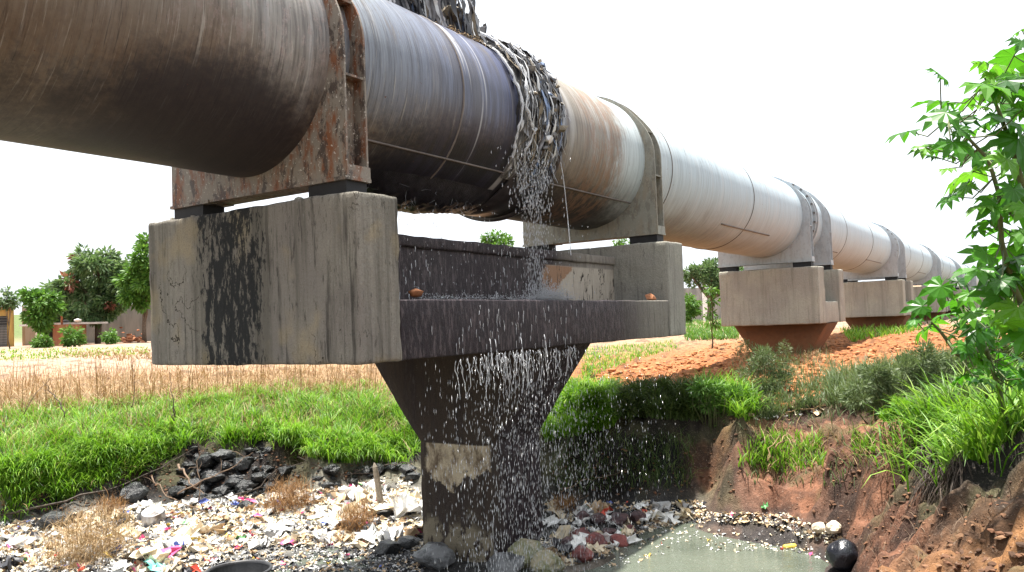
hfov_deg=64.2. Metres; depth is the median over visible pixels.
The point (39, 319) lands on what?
young tree
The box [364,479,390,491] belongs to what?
plastic scrap
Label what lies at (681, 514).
plastic scrap
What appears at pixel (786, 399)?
grass
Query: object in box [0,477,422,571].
litter
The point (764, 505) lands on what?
plastic wrapper
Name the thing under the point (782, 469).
grass
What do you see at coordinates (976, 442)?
grass clump
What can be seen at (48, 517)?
rock
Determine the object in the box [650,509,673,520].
foam scrap
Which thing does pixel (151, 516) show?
metal pot
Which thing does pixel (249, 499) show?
plastic wrapper
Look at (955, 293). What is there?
concrete pier
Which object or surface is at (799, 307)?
concrete pier
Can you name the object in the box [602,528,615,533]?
stone
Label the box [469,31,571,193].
rag bundle
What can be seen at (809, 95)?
sky
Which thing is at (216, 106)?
water pipeline
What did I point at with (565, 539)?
stone
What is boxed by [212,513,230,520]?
cardboard scrap
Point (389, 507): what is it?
plastic sheet
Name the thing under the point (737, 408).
grass
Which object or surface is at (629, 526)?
stone
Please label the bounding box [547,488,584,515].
dead weed
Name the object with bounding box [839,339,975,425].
weed bush
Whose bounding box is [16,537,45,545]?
plastic scrap
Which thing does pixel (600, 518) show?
stone
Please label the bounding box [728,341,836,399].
grass
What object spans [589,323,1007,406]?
soil clods
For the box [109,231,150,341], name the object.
leafy tree
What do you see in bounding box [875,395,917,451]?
weed bush
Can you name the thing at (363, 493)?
plastic scrap
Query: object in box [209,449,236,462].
rock
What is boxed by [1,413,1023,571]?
soil crumbs
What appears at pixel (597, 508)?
cardboard scrap
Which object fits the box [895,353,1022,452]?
grass clump
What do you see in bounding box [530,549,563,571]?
rock
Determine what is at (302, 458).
dead branch
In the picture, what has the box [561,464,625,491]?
dead branch
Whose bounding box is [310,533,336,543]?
plastic scrap
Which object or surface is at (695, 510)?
litter
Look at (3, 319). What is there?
door
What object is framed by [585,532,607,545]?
rock
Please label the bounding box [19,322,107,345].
brick hut
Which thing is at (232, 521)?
plastic scrap
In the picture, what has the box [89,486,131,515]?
dead weed
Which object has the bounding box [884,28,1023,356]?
castor plant
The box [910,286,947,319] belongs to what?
concrete pier
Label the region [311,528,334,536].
plastic scrap
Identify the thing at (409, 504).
plastic bag
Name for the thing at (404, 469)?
stone
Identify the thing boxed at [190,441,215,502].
dead branch
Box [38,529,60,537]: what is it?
plastic scrap
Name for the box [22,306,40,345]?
boundary wall
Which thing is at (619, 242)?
leafy tree
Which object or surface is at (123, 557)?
litter
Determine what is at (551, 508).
plastic scrap
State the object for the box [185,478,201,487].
stone
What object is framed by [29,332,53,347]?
bush
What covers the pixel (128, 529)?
scrap
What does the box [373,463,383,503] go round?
wooden stake
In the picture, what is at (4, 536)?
plastic scrap
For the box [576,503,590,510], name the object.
plastic scrap
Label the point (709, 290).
sapling
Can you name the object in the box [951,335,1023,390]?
weed bush
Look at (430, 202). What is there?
root tangle
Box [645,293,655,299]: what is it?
brick piece
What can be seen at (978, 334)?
castor plant
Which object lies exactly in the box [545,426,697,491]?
grass
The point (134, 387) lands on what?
dry stalk
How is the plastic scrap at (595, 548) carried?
on the ground at (858, 509)
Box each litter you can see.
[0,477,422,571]
[3,521,184,571]
[183,531,424,571]
[531,499,708,570]
[603,524,827,567]
[646,511,842,543]
[739,405,823,419]
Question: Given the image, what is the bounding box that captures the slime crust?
[367,170,494,213]
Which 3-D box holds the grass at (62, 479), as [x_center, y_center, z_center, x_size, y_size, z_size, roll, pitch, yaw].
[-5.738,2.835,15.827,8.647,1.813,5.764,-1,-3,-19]
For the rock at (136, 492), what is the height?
0.425 m
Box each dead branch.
[0,448,194,516]
[41,378,78,417]
[46,492,116,535]
[146,476,203,512]
[167,464,203,493]
[177,450,252,493]
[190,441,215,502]
[224,460,306,497]
[296,448,371,475]
[354,449,415,472]
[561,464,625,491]
[588,443,628,484]
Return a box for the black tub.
[205,560,272,571]
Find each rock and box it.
[38,511,76,529]
[116,482,149,502]
[168,485,185,497]
[194,454,214,468]
[201,471,225,482]
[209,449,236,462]
[233,456,254,470]
[374,539,399,555]
[412,542,455,570]
[486,552,524,571]
[507,538,543,567]
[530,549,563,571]
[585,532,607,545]
[610,512,630,525]
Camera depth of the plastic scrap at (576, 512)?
11.83 m
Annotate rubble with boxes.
[175,446,420,498]
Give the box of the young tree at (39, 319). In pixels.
[15,285,67,337]
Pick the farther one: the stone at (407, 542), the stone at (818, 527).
the stone at (407, 542)
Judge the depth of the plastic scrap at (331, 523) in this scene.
11.71 m
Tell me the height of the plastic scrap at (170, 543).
0.227 m
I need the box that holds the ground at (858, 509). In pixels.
[0,285,1023,571]
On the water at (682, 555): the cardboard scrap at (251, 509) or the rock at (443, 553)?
the rock at (443, 553)
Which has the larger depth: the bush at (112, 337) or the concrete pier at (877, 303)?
the bush at (112, 337)
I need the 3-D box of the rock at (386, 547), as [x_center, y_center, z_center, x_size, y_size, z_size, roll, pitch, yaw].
[-1.636,3.425,10.657,0.332,0.187,0.301,-4,-3,33]
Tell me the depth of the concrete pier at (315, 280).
8.87 m
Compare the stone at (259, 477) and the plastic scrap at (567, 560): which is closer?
the plastic scrap at (567, 560)
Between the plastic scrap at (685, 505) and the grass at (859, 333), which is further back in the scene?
the grass at (859, 333)
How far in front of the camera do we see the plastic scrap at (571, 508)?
11.87 m
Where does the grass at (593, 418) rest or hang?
on the ground at (858, 509)
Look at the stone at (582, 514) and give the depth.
11.61 m
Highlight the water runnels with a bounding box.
[399,31,606,401]
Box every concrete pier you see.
[148,191,685,562]
[719,266,845,353]
[844,279,913,330]
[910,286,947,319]
[945,289,967,315]
[968,292,979,309]
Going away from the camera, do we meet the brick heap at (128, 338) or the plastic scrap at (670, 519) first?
the plastic scrap at (670, 519)
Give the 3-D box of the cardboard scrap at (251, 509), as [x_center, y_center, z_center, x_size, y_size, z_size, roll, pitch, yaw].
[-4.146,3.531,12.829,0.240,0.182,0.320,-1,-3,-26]
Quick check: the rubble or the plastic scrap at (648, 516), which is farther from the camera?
the rubble
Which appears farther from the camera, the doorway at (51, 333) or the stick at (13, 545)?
the doorway at (51, 333)
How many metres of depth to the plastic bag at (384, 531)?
11.01 m
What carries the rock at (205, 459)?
on the ground at (858, 509)
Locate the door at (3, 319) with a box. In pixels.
[0,316,6,346]
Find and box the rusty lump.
[408,288,422,297]
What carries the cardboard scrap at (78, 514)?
on the ground at (858, 509)
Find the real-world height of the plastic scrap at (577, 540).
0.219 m
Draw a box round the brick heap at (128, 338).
[119,327,144,342]
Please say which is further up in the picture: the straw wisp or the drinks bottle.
the straw wisp
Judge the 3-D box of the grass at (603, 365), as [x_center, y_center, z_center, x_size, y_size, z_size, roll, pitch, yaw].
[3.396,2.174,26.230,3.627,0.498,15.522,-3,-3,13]
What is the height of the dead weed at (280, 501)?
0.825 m
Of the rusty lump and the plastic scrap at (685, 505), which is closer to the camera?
the rusty lump
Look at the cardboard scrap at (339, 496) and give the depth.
13.19 m
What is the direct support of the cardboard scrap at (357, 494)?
on the ground at (858, 509)
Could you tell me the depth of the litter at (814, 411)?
13.04 m
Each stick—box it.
[0,544,29,553]
[766,434,780,472]
[775,431,788,448]
[787,395,825,412]
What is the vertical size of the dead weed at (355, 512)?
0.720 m
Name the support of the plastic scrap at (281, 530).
on the ground at (858, 509)
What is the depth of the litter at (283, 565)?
10.48 m
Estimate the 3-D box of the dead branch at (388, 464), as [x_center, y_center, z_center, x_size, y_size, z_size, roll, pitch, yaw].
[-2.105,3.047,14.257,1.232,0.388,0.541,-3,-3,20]
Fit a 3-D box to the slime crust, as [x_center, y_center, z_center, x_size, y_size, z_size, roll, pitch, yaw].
[-1.220,-1.126,10.048,1.455,0.469,2.750,-4,-3,33]
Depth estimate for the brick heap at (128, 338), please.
54.40 m
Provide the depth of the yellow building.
56.01 m
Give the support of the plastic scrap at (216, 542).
on the ground at (858, 509)
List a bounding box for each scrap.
[0,533,12,540]
[0,534,34,546]
[0,554,23,570]
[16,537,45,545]
[21,525,38,531]
[30,532,44,540]
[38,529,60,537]
[69,510,82,520]
[93,512,107,521]
[108,560,133,571]
[111,507,133,520]
[111,518,126,526]
[112,523,140,539]
[117,547,155,557]
[124,536,142,543]
[131,500,161,512]
[132,544,169,562]
[134,565,148,571]
[152,531,201,547]
[160,563,186,571]
[171,563,192,571]
[174,521,213,535]
[178,497,200,507]
[185,540,212,553]
[206,523,233,535]
[206,534,225,545]
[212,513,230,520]
[225,492,239,500]
[225,528,233,534]
[227,518,236,523]
[242,503,255,513]
[248,538,266,549]
[261,517,295,531]
[263,508,275,516]
[269,524,293,534]
[273,532,299,543]
[308,505,339,517]
[310,495,323,500]
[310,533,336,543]
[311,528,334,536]
[320,507,342,521]
[324,485,337,494]
[325,501,363,511]
[328,516,361,527]
[330,491,348,501]
[330,533,354,541]
[333,512,349,519]
[344,537,375,548]
[345,522,378,546]
[354,490,372,504]
[360,489,371,496]
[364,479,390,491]
[389,524,403,537]
[397,487,421,498]
[403,525,422,535]
[542,500,570,518]
[543,514,569,526]
[550,537,572,553]
[552,525,572,538]
[561,498,580,516]
[564,557,576,564]
[566,534,586,548]
[571,525,588,536]
[572,508,593,515]
[572,517,589,525]
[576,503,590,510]
[582,504,594,513]
[584,499,608,512]
[586,541,607,552]
[602,532,641,543]
[605,540,618,547]
[620,524,633,535]
[633,501,648,509]
[639,511,663,521]
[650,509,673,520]
[651,501,670,511]
[659,512,680,523]
[664,508,688,518]
[683,502,696,507]
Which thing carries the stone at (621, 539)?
on the ground at (858, 509)
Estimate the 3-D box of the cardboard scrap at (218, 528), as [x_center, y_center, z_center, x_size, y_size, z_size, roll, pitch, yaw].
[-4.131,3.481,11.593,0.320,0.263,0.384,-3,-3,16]
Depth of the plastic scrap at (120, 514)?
12.71 m
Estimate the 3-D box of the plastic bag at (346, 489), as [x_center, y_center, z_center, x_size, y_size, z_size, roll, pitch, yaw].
[-2.676,3.408,13.481,0.432,0.234,0.500,-3,-3,14]
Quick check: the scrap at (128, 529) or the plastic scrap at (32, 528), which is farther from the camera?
the plastic scrap at (32, 528)
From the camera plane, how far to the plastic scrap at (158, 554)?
10.42 m
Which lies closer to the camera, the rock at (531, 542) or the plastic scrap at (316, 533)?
the rock at (531, 542)
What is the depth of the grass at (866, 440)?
10.24 m
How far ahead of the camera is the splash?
9.92 m
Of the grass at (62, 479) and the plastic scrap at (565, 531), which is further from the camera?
the grass at (62, 479)
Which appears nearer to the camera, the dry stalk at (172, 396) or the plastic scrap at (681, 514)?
the plastic scrap at (681, 514)
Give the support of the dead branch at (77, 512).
on the litter at (257, 519)
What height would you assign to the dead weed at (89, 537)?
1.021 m
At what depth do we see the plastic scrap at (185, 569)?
10.10 m
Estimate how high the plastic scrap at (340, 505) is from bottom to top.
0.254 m
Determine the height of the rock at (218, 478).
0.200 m
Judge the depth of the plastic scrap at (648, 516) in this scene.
11.55 m
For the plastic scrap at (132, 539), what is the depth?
11.12 m
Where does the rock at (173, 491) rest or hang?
on the ground at (858, 509)
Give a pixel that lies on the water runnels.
(527, 110)
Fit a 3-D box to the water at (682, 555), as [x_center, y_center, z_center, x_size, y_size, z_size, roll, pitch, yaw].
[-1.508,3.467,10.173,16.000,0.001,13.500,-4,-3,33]
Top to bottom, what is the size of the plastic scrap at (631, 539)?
0.204 m
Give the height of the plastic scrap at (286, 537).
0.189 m
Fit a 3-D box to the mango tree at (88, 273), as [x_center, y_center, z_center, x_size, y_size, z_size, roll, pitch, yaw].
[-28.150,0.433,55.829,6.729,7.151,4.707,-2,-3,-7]
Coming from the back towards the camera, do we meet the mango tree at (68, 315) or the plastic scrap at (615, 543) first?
the mango tree at (68, 315)
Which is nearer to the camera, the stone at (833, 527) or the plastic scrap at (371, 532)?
the stone at (833, 527)
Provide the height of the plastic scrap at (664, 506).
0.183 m
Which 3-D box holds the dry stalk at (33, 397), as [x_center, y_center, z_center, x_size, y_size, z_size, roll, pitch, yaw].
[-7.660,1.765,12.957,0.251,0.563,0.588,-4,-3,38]
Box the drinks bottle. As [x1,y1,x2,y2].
[782,543,796,548]
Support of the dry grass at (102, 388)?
on the ground at (858, 509)
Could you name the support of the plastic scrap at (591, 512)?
on the ground at (858, 509)
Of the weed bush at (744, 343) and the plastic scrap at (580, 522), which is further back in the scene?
the weed bush at (744, 343)
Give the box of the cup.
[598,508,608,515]
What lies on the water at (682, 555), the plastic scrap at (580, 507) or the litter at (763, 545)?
the litter at (763, 545)
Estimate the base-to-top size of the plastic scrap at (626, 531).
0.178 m
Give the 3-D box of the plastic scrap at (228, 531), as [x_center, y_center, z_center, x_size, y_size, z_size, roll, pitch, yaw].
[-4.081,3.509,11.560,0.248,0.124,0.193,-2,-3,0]
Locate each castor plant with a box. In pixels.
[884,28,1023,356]
[900,275,1023,436]
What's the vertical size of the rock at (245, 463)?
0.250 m
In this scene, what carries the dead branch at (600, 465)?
on the ground at (858, 509)
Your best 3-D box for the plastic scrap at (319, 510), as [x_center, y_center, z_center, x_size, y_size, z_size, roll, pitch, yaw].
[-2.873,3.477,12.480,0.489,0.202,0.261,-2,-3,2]
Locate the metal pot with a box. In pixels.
[141,506,165,527]
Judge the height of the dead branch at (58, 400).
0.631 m
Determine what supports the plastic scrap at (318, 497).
on the litter at (257, 519)
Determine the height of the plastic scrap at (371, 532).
0.320 m
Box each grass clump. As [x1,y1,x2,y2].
[844,355,1023,489]
[865,374,986,470]
[868,360,1023,493]
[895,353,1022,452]
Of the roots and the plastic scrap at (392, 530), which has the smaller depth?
the roots
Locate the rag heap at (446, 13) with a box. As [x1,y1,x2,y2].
[388,0,488,46]
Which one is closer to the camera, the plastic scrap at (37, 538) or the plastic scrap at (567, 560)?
the plastic scrap at (567, 560)
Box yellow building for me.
[0,308,13,346]
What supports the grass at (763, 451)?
on the ground at (858, 509)
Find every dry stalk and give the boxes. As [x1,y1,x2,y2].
[14,379,49,414]
[117,361,140,406]
[161,373,175,416]
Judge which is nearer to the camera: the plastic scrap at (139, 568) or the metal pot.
the plastic scrap at (139, 568)
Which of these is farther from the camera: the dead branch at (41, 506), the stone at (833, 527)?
the dead branch at (41, 506)
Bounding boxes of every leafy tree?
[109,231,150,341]
[479,228,515,246]
[612,238,629,245]
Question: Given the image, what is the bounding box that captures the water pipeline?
[0,0,985,290]
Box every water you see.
[271,521,828,571]
[398,142,688,571]
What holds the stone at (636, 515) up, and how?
on the ground at (858, 509)
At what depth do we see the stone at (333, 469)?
13.83 m
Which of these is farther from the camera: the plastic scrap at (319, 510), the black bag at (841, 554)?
the plastic scrap at (319, 510)
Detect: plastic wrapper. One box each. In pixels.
[236,497,256,502]
[760,502,768,509]
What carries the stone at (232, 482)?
on the ground at (858, 509)
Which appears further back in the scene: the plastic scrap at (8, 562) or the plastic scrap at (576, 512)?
the plastic scrap at (576, 512)
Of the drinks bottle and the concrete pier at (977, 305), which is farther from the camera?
the concrete pier at (977, 305)
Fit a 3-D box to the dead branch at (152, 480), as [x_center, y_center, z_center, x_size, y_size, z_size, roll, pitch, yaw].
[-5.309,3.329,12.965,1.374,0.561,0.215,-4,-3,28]
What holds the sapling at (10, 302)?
on the ground at (858, 509)
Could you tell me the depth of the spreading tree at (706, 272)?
74.63 m
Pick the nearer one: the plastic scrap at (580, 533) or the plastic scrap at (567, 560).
the plastic scrap at (567, 560)
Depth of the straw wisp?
10.02 m
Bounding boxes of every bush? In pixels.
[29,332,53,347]
[58,324,87,346]
[97,327,120,344]
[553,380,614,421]
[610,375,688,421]
[684,293,702,323]
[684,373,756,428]
[733,343,796,394]
[736,338,797,368]
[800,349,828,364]
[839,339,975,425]
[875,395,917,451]
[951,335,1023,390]
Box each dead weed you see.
[29,499,140,571]
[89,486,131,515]
[257,471,317,514]
[327,491,382,533]
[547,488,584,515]
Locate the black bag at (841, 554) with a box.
[825,538,858,571]
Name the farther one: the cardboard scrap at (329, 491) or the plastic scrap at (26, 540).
the cardboard scrap at (329, 491)
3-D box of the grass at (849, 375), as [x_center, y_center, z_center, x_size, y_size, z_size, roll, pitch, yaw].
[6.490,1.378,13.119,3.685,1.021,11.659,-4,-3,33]
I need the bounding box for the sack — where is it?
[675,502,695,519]
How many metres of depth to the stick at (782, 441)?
11.80 m
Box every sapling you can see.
[0,285,23,348]
[702,285,722,348]
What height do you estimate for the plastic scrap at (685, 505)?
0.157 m
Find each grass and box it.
[0,345,148,360]
[0,348,385,415]
[0,372,407,462]
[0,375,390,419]
[0,377,420,525]
[539,372,629,441]
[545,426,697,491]
[580,339,677,377]
[611,368,715,421]
[684,318,739,340]
[687,367,773,421]
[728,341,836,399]
[738,365,848,419]
[738,404,926,488]
[738,421,826,475]
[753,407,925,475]
[816,342,1023,413]
[840,317,921,341]
[849,429,877,453]
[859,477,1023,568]
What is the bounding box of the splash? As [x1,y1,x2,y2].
[412,277,579,299]
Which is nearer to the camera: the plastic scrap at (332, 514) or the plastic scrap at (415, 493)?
the plastic scrap at (332, 514)
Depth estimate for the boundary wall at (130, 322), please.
60.86 m
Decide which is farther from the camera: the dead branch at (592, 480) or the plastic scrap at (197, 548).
the dead branch at (592, 480)
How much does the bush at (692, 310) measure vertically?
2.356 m
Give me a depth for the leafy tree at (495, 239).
61.83 m
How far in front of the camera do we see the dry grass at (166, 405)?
15.83 m
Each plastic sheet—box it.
[143,558,165,571]
[365,498,402,513]
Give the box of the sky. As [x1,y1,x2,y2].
[0,0,1023,314]
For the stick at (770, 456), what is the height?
0.516 m
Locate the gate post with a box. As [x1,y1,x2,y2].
[702,287,707,320]
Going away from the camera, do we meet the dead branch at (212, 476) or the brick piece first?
the brick piece
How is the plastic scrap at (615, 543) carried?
on the ground at (858, 509)
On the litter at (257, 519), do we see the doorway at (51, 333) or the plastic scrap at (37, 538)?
the plastic scrap at (37, 538)
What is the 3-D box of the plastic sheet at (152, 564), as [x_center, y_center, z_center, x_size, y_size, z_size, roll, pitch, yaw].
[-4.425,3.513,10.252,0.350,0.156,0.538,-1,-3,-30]
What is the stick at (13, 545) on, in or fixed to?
on the ground at (858, 509)
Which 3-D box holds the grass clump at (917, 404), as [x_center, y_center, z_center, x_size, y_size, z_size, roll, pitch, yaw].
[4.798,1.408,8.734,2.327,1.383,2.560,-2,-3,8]
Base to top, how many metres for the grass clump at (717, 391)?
1.009 m
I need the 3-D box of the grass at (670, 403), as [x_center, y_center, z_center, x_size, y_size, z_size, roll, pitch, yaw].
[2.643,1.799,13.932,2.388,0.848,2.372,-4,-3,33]
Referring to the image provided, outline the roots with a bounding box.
[899,432,973,512]
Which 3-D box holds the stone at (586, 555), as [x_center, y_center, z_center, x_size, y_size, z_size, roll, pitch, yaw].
[0.852,3.268,9.916,0.292,0.212,0.264,-4,-3,33]
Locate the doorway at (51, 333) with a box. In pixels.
[47,329,52,342]
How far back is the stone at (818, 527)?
10.01 m
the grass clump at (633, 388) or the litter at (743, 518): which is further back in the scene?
the grass clump at (633, 388)
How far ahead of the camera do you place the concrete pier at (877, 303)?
34.71 m
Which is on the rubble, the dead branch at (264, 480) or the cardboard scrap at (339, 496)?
the dead branch at (264, 480)
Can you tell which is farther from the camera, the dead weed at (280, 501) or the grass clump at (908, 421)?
the dead weed at (280, 501)
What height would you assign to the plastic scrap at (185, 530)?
0.251 m
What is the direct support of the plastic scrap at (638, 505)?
on the ground at (858, 509)
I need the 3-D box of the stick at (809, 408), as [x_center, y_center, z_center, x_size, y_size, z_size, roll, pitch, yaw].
[4.708,1.899,13.127,0.650,0.338,0.225,-4,-3,33]
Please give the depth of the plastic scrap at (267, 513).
12.60 m
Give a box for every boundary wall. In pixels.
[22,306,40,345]
[80,304,150,342]
[684,287,720,320]
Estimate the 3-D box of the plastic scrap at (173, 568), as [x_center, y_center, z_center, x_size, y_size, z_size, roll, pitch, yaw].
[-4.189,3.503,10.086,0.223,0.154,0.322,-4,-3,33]
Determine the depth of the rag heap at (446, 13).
10.04 m
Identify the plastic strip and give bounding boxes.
[160,546,181,556]
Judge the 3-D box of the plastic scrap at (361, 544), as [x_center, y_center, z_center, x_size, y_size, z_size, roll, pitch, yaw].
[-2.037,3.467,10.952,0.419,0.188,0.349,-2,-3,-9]
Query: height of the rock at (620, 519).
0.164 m
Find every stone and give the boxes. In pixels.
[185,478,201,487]
[224,477,241,487]
[237,500,253,508]
[251,472,268,482]
[322,464,340,475]
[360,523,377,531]
[371,463,385,475]
[396,535,419,549]
[399,464,416,474]
[560,536,572,544]
[570,527,589,536]
[571,545,593,562]
[576,510,589,520]
[590,513,606,524]
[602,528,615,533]
[610,534,628,546]
[626,524,635,531]
[629,510,645,521]
[811,522,824,532]
[826,520,841,533]
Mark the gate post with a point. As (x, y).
(704, 301)
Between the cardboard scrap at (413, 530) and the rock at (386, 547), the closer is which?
the rock at (386, 547)
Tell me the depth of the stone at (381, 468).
14.34 m
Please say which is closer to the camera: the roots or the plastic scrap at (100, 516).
the roots
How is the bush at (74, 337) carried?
on the ground at (858, 509)
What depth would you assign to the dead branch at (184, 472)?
13.26 m
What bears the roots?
hanging from the ground at (858, 509)
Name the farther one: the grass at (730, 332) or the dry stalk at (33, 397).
the grass at (730, 332)
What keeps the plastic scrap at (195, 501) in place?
on the ground at (858, 509)
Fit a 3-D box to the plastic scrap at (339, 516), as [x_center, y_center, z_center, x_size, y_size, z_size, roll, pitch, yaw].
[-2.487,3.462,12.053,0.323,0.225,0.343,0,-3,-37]
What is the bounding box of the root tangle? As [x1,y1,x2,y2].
[369,183,471,217]
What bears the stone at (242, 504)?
on the ground at (858, 509)
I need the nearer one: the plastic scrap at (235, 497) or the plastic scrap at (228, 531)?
the plastic scrap at (228, 531)
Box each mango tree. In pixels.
[38,278,90,322]
[45,242,129,343]
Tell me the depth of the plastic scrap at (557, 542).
10.02 m
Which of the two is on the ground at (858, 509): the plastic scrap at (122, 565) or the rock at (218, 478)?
the plastic scrap at (122, 565)
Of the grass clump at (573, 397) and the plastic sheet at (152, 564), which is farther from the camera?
the grass clump at (573, 397)
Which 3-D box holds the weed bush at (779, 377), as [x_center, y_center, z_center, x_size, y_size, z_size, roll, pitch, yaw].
[4.325,1.686,14.148,1.127,1.433,1.097,-4,-3,33]
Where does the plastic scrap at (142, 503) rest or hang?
on the ground at (858, 509)
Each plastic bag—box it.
[336,484,362,497]
[377,523,398,540]
[391,493,422,518]
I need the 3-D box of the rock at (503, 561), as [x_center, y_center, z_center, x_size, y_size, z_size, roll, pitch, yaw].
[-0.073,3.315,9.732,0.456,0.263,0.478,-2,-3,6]
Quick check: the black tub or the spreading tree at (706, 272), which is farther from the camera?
the spreading tree at (706, 272)
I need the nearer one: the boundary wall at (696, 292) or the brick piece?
the brick piece
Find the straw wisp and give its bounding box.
[435,21,494,45]
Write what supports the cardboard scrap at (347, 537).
on the ground at (858, 509)
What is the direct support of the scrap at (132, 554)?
on the ground at (858, 509)
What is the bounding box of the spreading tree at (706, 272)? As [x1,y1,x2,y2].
[683,257,743,321]
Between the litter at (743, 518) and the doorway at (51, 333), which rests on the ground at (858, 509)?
the litter at (743, 518)
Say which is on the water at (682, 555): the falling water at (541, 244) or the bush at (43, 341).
the falling water at (541, 244)

